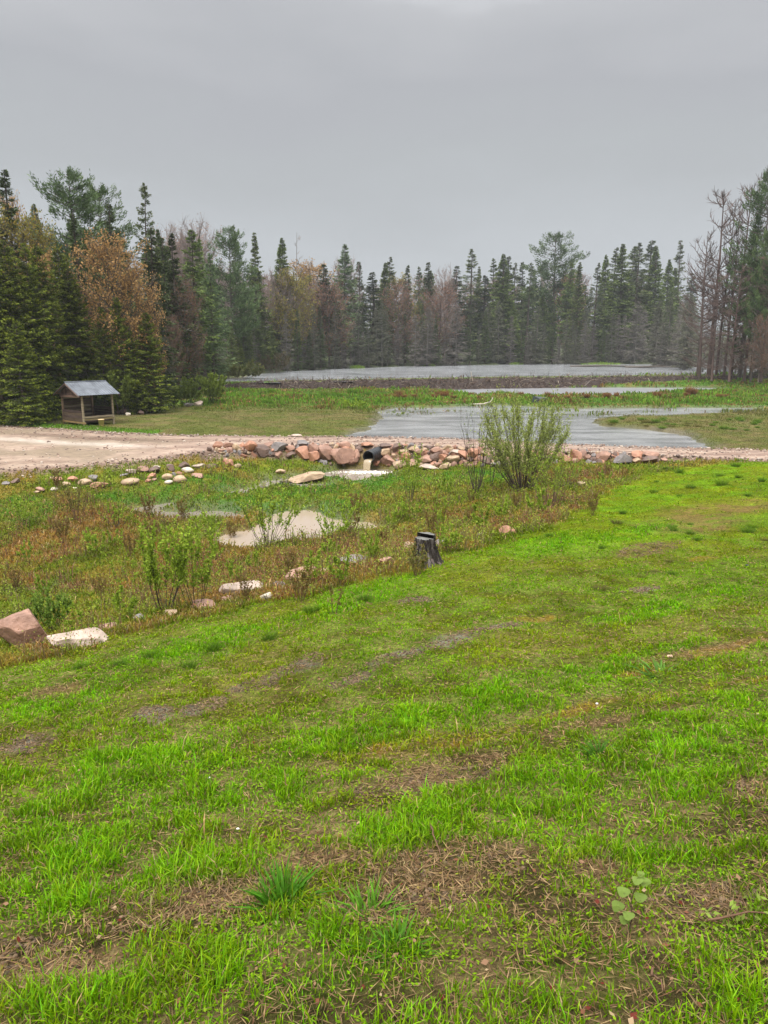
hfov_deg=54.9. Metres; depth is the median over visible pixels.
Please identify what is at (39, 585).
weed clump
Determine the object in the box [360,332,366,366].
dead spruce
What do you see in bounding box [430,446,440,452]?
boulder
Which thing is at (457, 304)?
budding tree
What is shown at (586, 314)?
spruce tree
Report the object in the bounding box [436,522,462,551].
shrub
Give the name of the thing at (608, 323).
spruce tree
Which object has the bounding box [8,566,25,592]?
weed clump
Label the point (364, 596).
grass tuft
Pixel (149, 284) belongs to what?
spruce tree
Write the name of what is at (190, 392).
shrub
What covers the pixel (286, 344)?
dead spruce
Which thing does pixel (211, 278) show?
spruce tree
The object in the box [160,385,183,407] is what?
shrub
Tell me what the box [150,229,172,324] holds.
spruce tree
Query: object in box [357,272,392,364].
spruce tree
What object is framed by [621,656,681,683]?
grass clump
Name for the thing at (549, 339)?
spruce tree
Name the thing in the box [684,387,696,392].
grass tuft
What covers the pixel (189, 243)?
bare tree
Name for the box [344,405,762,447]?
pond water
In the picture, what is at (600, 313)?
spruce tree
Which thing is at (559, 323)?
budding tree
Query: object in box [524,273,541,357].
spruce tree
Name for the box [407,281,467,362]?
budding tree
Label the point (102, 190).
pine tree
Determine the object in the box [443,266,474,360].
spruce tree
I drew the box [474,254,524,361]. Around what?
spruce tree
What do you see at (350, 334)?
spruce tree
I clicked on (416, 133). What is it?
sky
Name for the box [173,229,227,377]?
spruce tree
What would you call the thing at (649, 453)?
boulder
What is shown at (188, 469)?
rock
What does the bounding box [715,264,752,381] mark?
bare tree
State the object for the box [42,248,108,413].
spruce tree
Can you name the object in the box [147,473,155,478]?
rock
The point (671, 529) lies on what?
grass tuft
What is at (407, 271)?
spruce tree
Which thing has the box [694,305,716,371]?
dead spruce
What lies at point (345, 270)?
larch tree
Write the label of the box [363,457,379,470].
falling water
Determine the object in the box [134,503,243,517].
stream water
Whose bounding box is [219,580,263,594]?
boulder
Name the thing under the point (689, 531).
grass tuft
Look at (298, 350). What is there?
spruce tree
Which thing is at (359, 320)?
dead spruce
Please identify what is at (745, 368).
bare tree
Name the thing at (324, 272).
spruce tree
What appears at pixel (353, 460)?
boulder
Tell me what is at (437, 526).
sapling
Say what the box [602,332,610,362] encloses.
dead spruce
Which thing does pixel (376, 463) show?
boulder
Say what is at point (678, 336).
dead spruce
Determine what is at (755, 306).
pine tree
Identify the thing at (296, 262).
dead tree
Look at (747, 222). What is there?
bare tree
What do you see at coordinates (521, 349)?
spruce tree
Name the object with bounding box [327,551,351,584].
weed clump
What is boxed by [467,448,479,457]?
boulder
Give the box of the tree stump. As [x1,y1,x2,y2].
[408,532,443,568]
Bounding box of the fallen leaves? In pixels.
[1,580,765,1023]
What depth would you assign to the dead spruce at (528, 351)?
186.64 m
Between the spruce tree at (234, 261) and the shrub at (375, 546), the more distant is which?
the spruce tree at (234, 261)
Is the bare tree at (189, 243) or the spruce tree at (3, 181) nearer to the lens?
the spruce tree at (3, 181)
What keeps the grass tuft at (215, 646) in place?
on the ground at (744, 513)
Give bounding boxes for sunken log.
[570,365,626,366]
[625,366,688,367]
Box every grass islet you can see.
[349,364,364,367]
[579,361,618,364]
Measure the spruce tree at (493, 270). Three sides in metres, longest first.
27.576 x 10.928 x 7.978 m
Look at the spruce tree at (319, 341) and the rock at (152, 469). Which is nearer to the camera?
the rock at (152, 469)
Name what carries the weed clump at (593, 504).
on the ground at (744, 513)
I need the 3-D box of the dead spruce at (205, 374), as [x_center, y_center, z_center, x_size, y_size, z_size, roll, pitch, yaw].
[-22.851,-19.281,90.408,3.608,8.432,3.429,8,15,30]
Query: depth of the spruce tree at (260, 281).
140.96 m
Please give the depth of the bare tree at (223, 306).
137.73 m
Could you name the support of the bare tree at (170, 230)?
on the ground at (744, 513)
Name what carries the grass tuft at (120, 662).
on the ground at (744, 513)
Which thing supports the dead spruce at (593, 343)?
on the ground at (744, 513)
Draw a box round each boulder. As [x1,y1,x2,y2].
[0,609,47,646]
[47,627,108,647]
[192,599,214,609]
[212,441,222,448]
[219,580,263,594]
[223,442,232,447]
[232,443,240,449]
[241,440,257,450]
[255,444,269,456]
[264,441,272,445]
[271,442,287,450]
[275,451,282,457]
[285,451,294,457]
[285,565,314,580]
[286,445,294,450]
[288,471,324,482]
[295,446,308,458]
[297,440,307,445]
[308,444,318,451]
[308,451,319,461]
[318,445,331,460]
[330,448,354,463]
[339,441,350,446]
[340,554,365,563]
[348,458,358,463]
[354,449,359,458]
[355,446,362,451]
[361,442,373,445]
[373,460,379,465]
[380,443,391,448]
[380,454,394,464]
[381,448,390,455]
[392,442,402,452]
[393,460,405,468]
[414,449,424,453]
[419,463,438,469]
[420,454,431,462]
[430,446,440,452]
[430,452,439,460]
[439,454,446,460]
[439,462,450,468]
[443,444,451,449]
[444,455,459,463]
[449,449,458,453]
[458,450,469,458]
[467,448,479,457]
[484,456,492,464]
[532,396,547,402]
[570,449,581,460]
[596,451,610,460]
[613,454,632,462]
[631,450,642,457]
[633,457,641,462]
[641,456,658,462]
[643,450,659,455]
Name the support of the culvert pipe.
on the ground at (744, 513)
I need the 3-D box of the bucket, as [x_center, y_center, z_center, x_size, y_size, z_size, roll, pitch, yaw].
[-18.682,-5.903,48.850,0.411,0.459,0.405,0,13,0]
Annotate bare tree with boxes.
[149,219,191,294]
[161,228,228,328]
[166,215,226,317]
[166,230,211,329]
[198,278,226,355]
[216,264,229,362]
[219,269,249,340]
[254,280,282,337]
[263,266,307,363]
[332,254,366,363]
[424,268,461,355]
[438,290,458,356]
[534,274,556,355]
[676,185,748,375]
[676,258,716,373]
[678,227,732,380]
[695,270,733,380]
[701,197,746,374]
[711,180,764,374]
[712,210,754,376]
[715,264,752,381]
[719,258,766,380]
[727,168,767,360]
[733,254,767,382]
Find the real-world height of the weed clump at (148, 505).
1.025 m
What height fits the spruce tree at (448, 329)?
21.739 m
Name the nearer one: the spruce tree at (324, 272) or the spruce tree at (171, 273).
the spruce tree at (171, 273)
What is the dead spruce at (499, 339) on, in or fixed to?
on the ground at (744, 513)
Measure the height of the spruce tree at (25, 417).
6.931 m
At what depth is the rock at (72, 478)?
31.14 m
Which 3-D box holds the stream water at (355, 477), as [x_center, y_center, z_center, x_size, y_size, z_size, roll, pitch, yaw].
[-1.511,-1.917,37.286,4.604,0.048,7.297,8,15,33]
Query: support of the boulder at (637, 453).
on the ground at (744, 513)
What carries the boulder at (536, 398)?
on the ground at (744, 513)
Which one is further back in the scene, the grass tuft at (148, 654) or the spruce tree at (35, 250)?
the spruce tree at (35, 250)
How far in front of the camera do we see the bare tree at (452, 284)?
186.19 m
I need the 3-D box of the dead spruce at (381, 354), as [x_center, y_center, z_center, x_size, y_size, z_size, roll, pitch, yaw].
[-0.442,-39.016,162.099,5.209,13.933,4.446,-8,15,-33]
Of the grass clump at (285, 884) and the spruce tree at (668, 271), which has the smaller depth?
the grass clump at (285, 884)
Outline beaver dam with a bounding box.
[198,371,767,389]
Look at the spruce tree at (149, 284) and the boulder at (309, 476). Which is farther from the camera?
the spruce tree at (149, 284)
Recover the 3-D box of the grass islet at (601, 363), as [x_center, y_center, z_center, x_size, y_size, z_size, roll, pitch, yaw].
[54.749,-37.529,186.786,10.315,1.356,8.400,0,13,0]
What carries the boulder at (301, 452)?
on the ground at (744, 513)
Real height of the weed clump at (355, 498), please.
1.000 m
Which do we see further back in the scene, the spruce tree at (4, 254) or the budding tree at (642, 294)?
the budding tree at (642, 294)
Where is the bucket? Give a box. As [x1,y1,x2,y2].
[98,419,103,425]
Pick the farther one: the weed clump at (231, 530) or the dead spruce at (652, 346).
the dead spruce at (652, 346)
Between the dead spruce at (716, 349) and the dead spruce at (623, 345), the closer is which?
the dead spruce at (716, 349)
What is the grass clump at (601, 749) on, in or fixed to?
on the ground at (744, 513)
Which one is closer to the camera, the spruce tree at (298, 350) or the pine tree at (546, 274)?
the spruce tree at (298, 350)
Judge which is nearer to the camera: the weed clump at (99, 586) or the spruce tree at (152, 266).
the weed clump at (99, 586)
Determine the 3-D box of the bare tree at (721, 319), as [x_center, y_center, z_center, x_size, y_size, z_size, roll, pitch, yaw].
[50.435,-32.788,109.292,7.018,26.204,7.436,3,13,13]
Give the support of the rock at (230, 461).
on the ground at (744, 513)
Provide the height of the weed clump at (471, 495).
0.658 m
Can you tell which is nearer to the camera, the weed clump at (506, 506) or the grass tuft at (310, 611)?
the grass tuft at (310, 611)
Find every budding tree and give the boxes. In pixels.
[0,191,41,348]
[0,204,75,343]
[16,241,71,371]
[55,227,166,388]
[104,261,166,386]
[162,313,186,383]
[164,275,207,380]
[252,273,271,343]
[263,267,319,366]
[286,258,346,338]
[291,280,326,361]
[305,279,354,365]
[371,272,420,340]
[371,279,421,363]
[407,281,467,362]
[410,272,440,317]
[442,282,467,355]
[460,280,488,357]
[482,275,521,345]
[543,282,568,355]
[553,273,585,359]
[556,273,596,355]
[628,274,654,357]
[745,313,767,381]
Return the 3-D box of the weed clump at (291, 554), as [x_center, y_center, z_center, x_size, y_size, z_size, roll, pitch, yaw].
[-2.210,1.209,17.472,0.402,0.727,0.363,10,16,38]
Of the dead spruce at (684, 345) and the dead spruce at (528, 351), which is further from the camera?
the dead spruce at (528, 351)
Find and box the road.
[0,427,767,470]
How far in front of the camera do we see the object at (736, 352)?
106.87 m
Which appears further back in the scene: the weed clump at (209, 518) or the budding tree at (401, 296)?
the budding tree at (401, 296)
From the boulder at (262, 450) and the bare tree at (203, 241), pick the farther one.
the bare tree at (203, 241)
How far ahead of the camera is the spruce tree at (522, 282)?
211.75 m
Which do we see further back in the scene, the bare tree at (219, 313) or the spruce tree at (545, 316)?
the spruce tree at (545, 316)
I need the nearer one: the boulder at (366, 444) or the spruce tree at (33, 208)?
the boulder at (366, 444)
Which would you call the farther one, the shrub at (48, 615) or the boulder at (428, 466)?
the boulder at (428, 466)
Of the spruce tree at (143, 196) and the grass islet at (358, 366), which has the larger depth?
the grass islet at (358, 366)
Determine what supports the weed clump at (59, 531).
on the ground at (744, 513)
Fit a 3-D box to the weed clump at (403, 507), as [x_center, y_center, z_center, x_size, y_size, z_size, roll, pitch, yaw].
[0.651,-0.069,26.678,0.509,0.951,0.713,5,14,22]
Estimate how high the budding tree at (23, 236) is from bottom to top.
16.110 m
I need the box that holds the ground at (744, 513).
[0,337,767,1023]
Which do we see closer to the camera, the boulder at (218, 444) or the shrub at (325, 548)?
the shrub at (325, 548)
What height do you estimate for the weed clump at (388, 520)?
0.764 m
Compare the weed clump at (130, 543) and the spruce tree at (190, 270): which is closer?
the weed clump at (130, 543)
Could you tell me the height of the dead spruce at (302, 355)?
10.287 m
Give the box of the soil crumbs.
[0,541,766,983]
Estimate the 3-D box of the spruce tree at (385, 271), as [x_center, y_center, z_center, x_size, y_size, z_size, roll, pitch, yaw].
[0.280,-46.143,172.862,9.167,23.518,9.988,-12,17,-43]
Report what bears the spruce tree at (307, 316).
on the ground at (744, 513)
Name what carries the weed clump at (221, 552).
on the ground at (744, 513)
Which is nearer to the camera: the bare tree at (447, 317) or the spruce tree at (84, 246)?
the spruce tree at (84, 246)
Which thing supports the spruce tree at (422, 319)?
on the ground at (744, 513)
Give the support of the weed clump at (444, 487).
on the ground at (744, 513)
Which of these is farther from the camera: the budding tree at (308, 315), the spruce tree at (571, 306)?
the spruce tree at (571, 306)
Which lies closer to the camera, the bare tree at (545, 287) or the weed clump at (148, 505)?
the weed clump at (148, 505)
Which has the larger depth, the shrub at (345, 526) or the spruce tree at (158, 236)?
the spruce tree at (158, 236)
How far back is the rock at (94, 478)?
31.48 m
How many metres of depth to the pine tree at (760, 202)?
102.03 m
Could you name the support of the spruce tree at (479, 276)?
on the ground at (744, 513)
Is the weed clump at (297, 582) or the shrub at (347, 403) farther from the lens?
the shrub at (347, 403)
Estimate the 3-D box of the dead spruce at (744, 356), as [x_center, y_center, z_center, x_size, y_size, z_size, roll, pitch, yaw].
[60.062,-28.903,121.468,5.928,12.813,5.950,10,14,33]
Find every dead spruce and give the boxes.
[160,330,176,394]
[191,330,209,383]
[278,313,295,371]
[291,315,312,367]
[306,306,322,369]
[326,309,344,368]
[332,318,352,368]
[347,320,357,365]
[350,310,368,365]
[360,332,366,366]
[362,327,375,367]
[370,306,385,365]
[372,301,390,365]
[392,320,405,365]
[404,315,424,366]
[415,307,441,365]
[424,310,434,363]
[438,322,456,365]
[439,306,470,365]
[462,333,468,363]
[488,300,508,363]
[499,325,507,362]
[505,317,516,364]
[522,333,536,363]
[526,306,547,363]
[527,327,536,363]
[552,336,564,364]
[556,317,571,363]
[568,326,581,363]
[576,322,592,363]
[577,305,590,362]
[585,325,598,362]
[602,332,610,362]
[604,313,618,363]
[608,316,622,361]
[618,316,629,362]
[623,301,647,363]
[627,316,639,362]
[636,309,650,360]
[641,300,663,365]
[649,297,679,365]
[653,322,669,365]
[664,316,681,365]
[666,294,695,368]
[667,293,696,369]
[677,298,705,367]
[689,307,705,368]
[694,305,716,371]
[713,327,724,371]
[714,316,731,370]
[718,337,734,371]
[727,325,747,372]
[733,302,759,372]
[749,334,767,374]
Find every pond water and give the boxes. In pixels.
[217,510,376,547]
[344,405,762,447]
[454,387,723,394]
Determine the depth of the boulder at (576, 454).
36.29 m
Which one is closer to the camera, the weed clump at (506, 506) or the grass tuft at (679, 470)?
the weed clump at (506, 506)
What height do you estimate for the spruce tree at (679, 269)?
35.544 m
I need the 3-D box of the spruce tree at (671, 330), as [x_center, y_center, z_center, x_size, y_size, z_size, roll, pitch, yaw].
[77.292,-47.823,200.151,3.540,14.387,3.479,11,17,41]
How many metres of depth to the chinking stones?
37.76 m
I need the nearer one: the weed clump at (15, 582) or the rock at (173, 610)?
the rock at (173, 610)
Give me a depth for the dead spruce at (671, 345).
161.00 m
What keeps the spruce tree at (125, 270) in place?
on the ground at (744, 513)
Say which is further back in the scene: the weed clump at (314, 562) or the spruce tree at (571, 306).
the spruce tree at (571, 306)
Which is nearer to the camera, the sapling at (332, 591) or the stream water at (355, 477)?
the sapling at (332, 591)
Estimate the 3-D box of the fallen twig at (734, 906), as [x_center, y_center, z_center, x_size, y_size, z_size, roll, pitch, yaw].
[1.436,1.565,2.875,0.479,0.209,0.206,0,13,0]
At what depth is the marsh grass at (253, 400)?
70.24 m
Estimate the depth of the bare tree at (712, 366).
102.88 m
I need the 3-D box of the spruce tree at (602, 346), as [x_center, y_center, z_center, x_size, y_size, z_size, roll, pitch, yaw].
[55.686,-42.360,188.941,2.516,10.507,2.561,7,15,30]
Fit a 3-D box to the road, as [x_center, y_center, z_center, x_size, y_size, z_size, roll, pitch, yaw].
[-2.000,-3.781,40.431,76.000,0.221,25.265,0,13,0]
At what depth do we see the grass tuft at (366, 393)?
81.82 m
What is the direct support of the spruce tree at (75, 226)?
on the ground at (744, 513)
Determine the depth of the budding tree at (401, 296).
168.35 m
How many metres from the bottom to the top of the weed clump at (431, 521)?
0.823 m
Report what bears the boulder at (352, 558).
on the ground at (744, 513)
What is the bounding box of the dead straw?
[0,535,767,1023]
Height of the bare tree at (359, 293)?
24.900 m
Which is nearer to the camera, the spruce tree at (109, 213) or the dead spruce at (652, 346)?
the spruce tree at (109, 213)
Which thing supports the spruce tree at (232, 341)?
on the ground at (744, 513)
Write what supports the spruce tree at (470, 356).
on the ground at (744, 513)
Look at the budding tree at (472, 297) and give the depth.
215.97 m
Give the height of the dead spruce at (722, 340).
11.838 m
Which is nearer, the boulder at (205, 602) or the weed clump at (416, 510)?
the boulder at (205, 602)
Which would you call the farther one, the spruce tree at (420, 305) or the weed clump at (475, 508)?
the spruce tree at (420, 305)
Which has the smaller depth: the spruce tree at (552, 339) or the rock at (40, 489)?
the rock at (40, 489)
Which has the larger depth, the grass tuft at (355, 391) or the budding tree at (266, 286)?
the budding tree at (266, 286)
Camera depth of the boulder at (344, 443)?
39.10 m
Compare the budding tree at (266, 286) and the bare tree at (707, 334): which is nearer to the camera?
the bare tree at (707, 334)
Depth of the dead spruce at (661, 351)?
162.16 m
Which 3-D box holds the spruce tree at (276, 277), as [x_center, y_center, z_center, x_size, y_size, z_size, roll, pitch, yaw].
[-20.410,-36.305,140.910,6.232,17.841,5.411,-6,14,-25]
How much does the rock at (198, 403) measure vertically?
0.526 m
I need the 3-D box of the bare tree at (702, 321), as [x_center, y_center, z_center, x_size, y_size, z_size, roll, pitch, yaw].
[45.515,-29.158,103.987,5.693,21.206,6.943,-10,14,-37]
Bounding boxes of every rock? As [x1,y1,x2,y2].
[10,478,19,482]
[35,487,44,491]
[67,476,77,481]
[77,478,91,485]
[88,475,97,480]
[90,482,107,488]
[121,478,139,484]
[125,469,135,473]
[136,466,148,471]
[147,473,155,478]
[148,466,159,472]
[162,473,172,479]
[165,609,177,614]
[166,464,174,471]
[173,475,186,482]
[178,461,189,467]
[181,467,193,472]
[191,473,202,477]
[192,463,204,468]
[194,401,202,405]
[222,458,233,466]
[260,592,270,600]
[275,469,285,473]
[376,557,391,564]
[499,525,515,533]
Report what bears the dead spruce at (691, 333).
on the ground at (744, 513)
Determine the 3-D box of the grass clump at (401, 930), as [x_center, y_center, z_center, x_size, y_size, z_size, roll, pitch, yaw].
[0.016,1.687,2.838,0.394,0.094,0.396,-5,14,-23]
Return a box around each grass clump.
[221,846,342,930]
[305,871,426,930]
[335,906,438,971]
[568,730,624,761]
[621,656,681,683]
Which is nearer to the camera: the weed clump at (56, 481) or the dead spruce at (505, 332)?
the weed clump at (56, 481)
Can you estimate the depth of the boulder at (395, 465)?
37.80 m
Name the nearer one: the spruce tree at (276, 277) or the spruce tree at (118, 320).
the spruce tree at (118, 320)
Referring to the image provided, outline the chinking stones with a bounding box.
[215,442,641,466]
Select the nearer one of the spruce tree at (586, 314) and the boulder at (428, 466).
the boulder at (428, 466)
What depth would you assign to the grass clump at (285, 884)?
3.40 m
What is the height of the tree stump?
0.735 m
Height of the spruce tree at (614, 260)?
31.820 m
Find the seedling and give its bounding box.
[612,871,650,934]
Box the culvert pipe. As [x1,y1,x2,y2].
[363,446,382,461]
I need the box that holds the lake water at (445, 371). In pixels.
[209,363,767,382]
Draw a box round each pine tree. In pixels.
[23,165,136,343]
[59,182,156,365]
[201,225,261,355]
[516,230,598,356]
[717,167,767,378]
[738,229,767,381]
[750,229,767,321]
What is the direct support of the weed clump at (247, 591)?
on the ground at (744, 513)
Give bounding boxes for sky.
[0,0,767,337]
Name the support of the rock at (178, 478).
on the ground at (744, 513)
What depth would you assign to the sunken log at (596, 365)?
164.38 m
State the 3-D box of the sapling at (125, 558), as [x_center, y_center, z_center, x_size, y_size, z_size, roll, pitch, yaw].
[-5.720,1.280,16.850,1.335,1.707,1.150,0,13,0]
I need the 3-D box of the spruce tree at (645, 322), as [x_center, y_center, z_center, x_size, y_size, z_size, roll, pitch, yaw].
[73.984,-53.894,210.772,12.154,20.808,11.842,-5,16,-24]
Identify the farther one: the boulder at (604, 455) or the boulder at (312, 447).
the boulder at (312, 447)
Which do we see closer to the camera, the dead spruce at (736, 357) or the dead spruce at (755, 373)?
the dead spruce at (755, 373)
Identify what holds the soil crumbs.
on the ground at (744, 513)
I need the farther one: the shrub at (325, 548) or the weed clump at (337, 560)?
the shrub at (325, 548)
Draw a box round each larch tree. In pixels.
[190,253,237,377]
[327,244,371,362]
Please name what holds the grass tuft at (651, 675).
on the ground at (744, 513)
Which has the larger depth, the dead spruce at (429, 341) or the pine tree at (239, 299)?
the dead spruce at (429, 341)
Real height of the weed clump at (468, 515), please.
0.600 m
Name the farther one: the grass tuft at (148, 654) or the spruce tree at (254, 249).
the spruce tree at (254, 249)
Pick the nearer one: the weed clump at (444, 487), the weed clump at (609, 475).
the weed clump at (609, 475)
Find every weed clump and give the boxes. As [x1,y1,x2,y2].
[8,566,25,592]
[16,537,33,561]
[33,572,50,595]
[50,467,64,487]
[51,517,70,543]
[51,601,82,632]
[82,527,106,557]
[88,574,106,594]
[106,529,118,546]
[111,585,137,614]
[119,532,139,556]
[139,492,156,516]
[143,517,160,537]
[177,498,188,520]
[202,510,211,522]
[210,544,223,557]
[224,557,242,577]
[226,518,238,536]
[238,573,255,600]
[245,549,260,568]
[281,547,296,570]
[282,559,313,601]
[302,549,331,584]
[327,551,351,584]
[346,512,360,535]
[348,491,364,511]
[375,526,388,541]
[385,508,397,524]
[393,497,408,521]
[410,499,423,515]
[425,509,436,531]
[437,475,451,496]
[465,506,473,519]
[467,490,476,501]
[472,502,491,531]
[494,493,510,518]
[513,491,520,505]
[525,485,551,515]
[586,489,599,515]
[598,470,611,481]
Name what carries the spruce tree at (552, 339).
on the ground at (744, 513)
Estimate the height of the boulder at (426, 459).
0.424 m
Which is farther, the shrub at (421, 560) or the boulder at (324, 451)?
the boulder at (324, 451)
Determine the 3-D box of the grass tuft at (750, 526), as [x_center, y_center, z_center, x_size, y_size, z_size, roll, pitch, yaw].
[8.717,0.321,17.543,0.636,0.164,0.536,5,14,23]
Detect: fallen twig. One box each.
[430,826,440,855]
[650,967,662,990]
[695,888,767,930]
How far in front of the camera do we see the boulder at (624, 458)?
35.12 m
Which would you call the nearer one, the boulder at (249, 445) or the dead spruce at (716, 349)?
the boulder at (249, 445)
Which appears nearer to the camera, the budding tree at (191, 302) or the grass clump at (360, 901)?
the grass clump at (360, 901)
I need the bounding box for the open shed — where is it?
[53,380,119,424]
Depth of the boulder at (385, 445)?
39.05 m
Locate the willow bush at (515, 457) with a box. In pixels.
[474,382,573,491]
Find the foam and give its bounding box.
[329,470,393,474]
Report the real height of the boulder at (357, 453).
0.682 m
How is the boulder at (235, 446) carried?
on the ground at (744, 513)
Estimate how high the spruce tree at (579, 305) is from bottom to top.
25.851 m
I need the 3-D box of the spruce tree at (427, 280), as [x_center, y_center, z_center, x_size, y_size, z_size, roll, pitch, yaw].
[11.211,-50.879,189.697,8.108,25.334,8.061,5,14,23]
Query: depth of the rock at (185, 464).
34.38 m
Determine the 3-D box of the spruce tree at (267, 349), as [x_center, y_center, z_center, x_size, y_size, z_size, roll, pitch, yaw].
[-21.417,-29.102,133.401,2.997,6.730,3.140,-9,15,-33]
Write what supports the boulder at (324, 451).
on the ground at (744, 513)
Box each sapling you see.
[100,528,159,595]
[135,516,192,608]
[157,509,225,608]
[327,581,343,612]
[432,490,449,534]
[457,390,494,492]
[489,413,501,486]
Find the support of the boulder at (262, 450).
on the ground at (744, 513)
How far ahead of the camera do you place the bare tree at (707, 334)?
112.30 m
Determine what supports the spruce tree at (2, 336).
on the ground at (744, 513)
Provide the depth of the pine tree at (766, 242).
99.29 m
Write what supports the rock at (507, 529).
on the ground at (744, 513)
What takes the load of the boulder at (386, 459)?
on the ground at (744, 513)
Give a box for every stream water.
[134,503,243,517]
[229,480,322,492]
[280,469,392,481]
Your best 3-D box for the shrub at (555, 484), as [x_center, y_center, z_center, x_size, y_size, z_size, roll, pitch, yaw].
[5.219,-1.145,23.589,1.584,2.223,1.784,0,13,0]
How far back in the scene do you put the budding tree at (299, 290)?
137.98 m
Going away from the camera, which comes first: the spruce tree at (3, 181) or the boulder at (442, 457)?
the boulder at (442, 457)
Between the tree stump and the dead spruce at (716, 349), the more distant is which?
the dead spruce at (716, 349)
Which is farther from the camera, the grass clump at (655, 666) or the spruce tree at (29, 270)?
the spruce tree at (29, 270)
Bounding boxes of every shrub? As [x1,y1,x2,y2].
[7,490,37,524]
[24,585,72,630]
[52,475,95,519]
[95,495,133,526]
[107,370,134,414]
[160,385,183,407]
[170,374,207,403]
[195,372,227,403]
[210,358,264,378]
[231,468,309,546]
[257,351,290,372]
[316,483,360,541]
[320,538,341,555]
[339,397,365,408]
[357,530,380,560]
[396,443,422,501]
[406,541,428,575]
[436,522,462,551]
[523,443,577,508]
[550,451,582,487]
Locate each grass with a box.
[0,371,767,449]
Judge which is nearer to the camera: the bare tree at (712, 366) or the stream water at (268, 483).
the stream water at (268, 483)
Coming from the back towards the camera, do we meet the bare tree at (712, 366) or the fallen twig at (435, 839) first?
the bare tree at (712, 366)
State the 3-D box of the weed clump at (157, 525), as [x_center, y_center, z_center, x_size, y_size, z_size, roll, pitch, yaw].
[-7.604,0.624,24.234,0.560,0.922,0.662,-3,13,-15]
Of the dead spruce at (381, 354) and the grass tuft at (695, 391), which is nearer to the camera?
the grass tuft at (695, 391)
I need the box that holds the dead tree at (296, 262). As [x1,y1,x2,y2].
[291,237,301,335]
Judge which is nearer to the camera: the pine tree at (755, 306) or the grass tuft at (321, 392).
the grass tuft at (321, 392)
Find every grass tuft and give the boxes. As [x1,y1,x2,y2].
[67,657,90,669]
[107,655,129,666]
[135,647,159,658]
[179,655,198,668]
[204,638,227,651]
[259,627,285,640]
[301,601,322,612]
[313,391,330,394]
[343,387,360,393]
[352,591,376,600]
[361,391,372,394]
[590,583,615,591]
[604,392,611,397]
[608,418,620,422]
[609,517,625,523]
[646,672,657,678]
[652,391,662,396]
[668,526,681,531]
[671,467,687,472]
[681,528,697,534]
[683,484,700,488]
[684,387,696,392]
[687,388,698,394]
[712,477,731,485]
[729,461,742,466]
[736,524,757,532]
[743,522,761,528]
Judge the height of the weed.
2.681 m
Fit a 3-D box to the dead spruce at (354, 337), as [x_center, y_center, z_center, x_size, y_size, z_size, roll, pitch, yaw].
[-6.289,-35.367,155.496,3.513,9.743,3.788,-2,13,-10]
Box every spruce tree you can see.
[0,169,52,396]
[0,240,60,423]
[0,272,37,421]
[0,320,52,425]
[5,243,63,419]
[22,246,82,416]
[27,204,65,382]
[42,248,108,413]
[51,262,109,409]
[60,219,120,359]
[67,213,105,397]
[79,229,112,378]
[90,306,120,413]
[99,204,136,397]
[106,297,143,414]
[112,227,143,373]
[120,312,181,412]
[120,331,151,413]
[129,183,180,393]
[133,229,185,405]
[136,244,164,384]
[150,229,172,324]
[155,238,189,354]
[162,245,198,375]
[163,233,199,386]
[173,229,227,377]
[192,239,222,376]
[200,357,211,379]
[223,225,248,350]
[225,322,242,368]
[231,337,245,371]
[233,305,257,368]
[244,232,280,359]
[249,273,269,360]
[263,333,273,368]
[265,238,307,362]
[267,273,289,366]
[268,325,277,365]
[292,311,302,370]
[300,276,316,363]
[303,264,340,365]
[304,330,314,369]
[315,309,327,369]
[325,285,352,361]
[342,285,356,358]
[347,262,369,360]
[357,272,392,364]
[363,262,402,363]
[368,302,395,362]
[383,256,402,362]
[397,265,414,362]
[400,314,408,364]
[406,267,424,345]
[407,300,428,360]
[413,262,440,349]
[415,308,426,362]
[417,273,449,361]
[431,316,441,365]
[441,280,459,359]
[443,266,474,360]
[450,320,454,365]
[457,249,493,356]
[459,301,478,349]
[465,267,483,359]
[466,305,474,364]
[471,275,497,361]
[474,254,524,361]
[480,311,490,363]
[485,258,499,359]
[493,300,524,361]
[496,256,520,360]
[503,263,529,338]
[513,262,542,361]
[515,262,529,356]
[517,319,524,364]
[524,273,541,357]
[531,295,556,358]
[544,294,560,355]
[547,304,558,363]
[548,263,581,359]
[562,262,591,359]
[578,286,590,353]
[581,263,607,360]
[585,255,614,357]
[586,290,595,347]
[588,294,627,358]
[594,244,648,360]
[596,247,623,321]
[597,325,605,361]
[608,246,650,334]
[620,243,656,356]
[628,289,655,356]
[631,246,670,355]
[634,240,676,356]
[651,259,681,349]
[664,268,681,338]
[664,309,674,361]
[666,240,690,345]
[674,273,700,345]
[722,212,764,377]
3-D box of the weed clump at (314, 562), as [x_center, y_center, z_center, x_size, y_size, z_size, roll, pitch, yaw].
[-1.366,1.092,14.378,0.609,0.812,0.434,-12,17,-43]
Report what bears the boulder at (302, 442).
on the road
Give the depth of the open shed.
49.70 m
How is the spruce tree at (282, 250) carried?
on the ground at (744, 513)
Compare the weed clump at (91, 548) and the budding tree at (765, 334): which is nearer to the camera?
the weed clump at (91, 548)
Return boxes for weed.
[0,455,701,666]
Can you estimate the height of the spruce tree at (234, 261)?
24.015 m
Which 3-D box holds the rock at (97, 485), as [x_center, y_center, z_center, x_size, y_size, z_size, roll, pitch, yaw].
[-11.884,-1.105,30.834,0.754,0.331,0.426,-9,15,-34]

